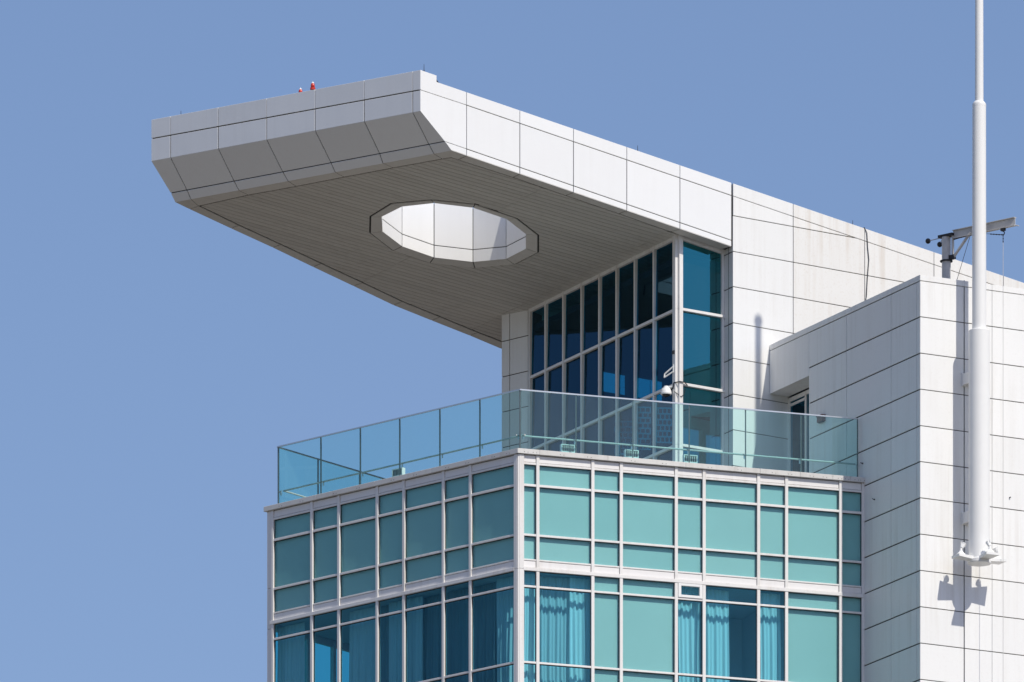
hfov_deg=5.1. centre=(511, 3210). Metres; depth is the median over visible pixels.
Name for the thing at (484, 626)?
curtain
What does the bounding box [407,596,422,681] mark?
curtain
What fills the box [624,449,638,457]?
floodlight
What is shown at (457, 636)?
curtain
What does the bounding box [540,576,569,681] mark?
curtain
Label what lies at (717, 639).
curtain
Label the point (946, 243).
davit crane
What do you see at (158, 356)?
sky
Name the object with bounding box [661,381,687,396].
security camera
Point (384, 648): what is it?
curtain
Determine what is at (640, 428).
lattice screen
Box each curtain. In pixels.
[277,622,304,681]
[349,606,374,681]
[381,605,388,681]
[389,600,401,681]
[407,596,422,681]
[424,594,441,681]
[447,588,468,681]
[474,582,495,681]
[496,576,513,681]
[524,573,534,681]
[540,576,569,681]
[569,578,589,681]
[678,586,699,681]
[706,589,728,681]
[760,593,780,680]
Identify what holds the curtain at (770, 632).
hanging from the building
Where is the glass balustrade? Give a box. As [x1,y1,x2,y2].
[277,389,857,502]
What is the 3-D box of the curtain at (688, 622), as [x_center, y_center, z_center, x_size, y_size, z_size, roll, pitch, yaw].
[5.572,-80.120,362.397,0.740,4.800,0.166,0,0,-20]
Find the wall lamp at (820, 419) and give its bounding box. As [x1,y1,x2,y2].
[816,414,825,423]
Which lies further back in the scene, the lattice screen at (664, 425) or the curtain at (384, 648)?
the lattice screen at (664, 425)
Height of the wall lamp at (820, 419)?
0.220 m
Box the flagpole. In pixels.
[952,0,1006,566]
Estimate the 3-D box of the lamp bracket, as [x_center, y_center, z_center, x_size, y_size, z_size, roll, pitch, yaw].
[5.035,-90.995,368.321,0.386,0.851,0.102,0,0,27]
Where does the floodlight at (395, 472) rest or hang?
on the building
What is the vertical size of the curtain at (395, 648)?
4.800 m
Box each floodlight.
[392,467,404,476]
[560,444,574,452]
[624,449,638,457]
[683,454,697,462]
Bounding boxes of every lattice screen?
[614,421,633,454]
[633,285,650,449]
[657,407,671,442]
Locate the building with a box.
[151,70,1023,681]
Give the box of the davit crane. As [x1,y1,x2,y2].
[925,217,1018,280]
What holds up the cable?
hanging from the building
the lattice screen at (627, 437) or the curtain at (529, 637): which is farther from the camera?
the lattice screen at (627, 437)
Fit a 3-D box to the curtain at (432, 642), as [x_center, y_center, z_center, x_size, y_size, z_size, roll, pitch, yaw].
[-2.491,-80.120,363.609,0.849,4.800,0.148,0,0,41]
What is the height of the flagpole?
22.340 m
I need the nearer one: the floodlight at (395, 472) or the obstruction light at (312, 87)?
the floodlight at (395, 472)
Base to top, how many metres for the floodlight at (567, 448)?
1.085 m
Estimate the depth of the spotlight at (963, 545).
360.42 m
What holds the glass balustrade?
on the building
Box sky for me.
[0,0,1023,681]
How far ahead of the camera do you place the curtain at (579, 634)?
361.18 m
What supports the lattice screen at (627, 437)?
hanging from the building
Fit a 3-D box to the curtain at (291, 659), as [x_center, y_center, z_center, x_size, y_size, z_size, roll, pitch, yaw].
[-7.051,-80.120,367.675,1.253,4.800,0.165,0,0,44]
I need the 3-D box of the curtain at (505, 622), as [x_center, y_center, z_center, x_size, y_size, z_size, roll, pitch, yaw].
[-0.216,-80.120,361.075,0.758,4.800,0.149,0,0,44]
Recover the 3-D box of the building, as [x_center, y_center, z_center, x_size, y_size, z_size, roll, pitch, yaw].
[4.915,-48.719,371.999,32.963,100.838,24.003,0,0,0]
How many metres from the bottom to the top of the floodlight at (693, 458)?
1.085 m
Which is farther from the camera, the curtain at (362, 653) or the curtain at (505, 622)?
the curtain at (362, 653)
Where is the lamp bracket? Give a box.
[664,350,674,377]
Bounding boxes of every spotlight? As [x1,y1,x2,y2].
[957,542,965,553]
[986,540,993,551]
[992,546,1001,558]
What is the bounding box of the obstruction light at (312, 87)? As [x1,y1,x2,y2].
[310,82,314,89]
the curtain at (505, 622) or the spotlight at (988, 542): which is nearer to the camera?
the spotlight at (988, 542)
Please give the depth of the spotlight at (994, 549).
360.99 m
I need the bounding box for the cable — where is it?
[864,227,868,297]

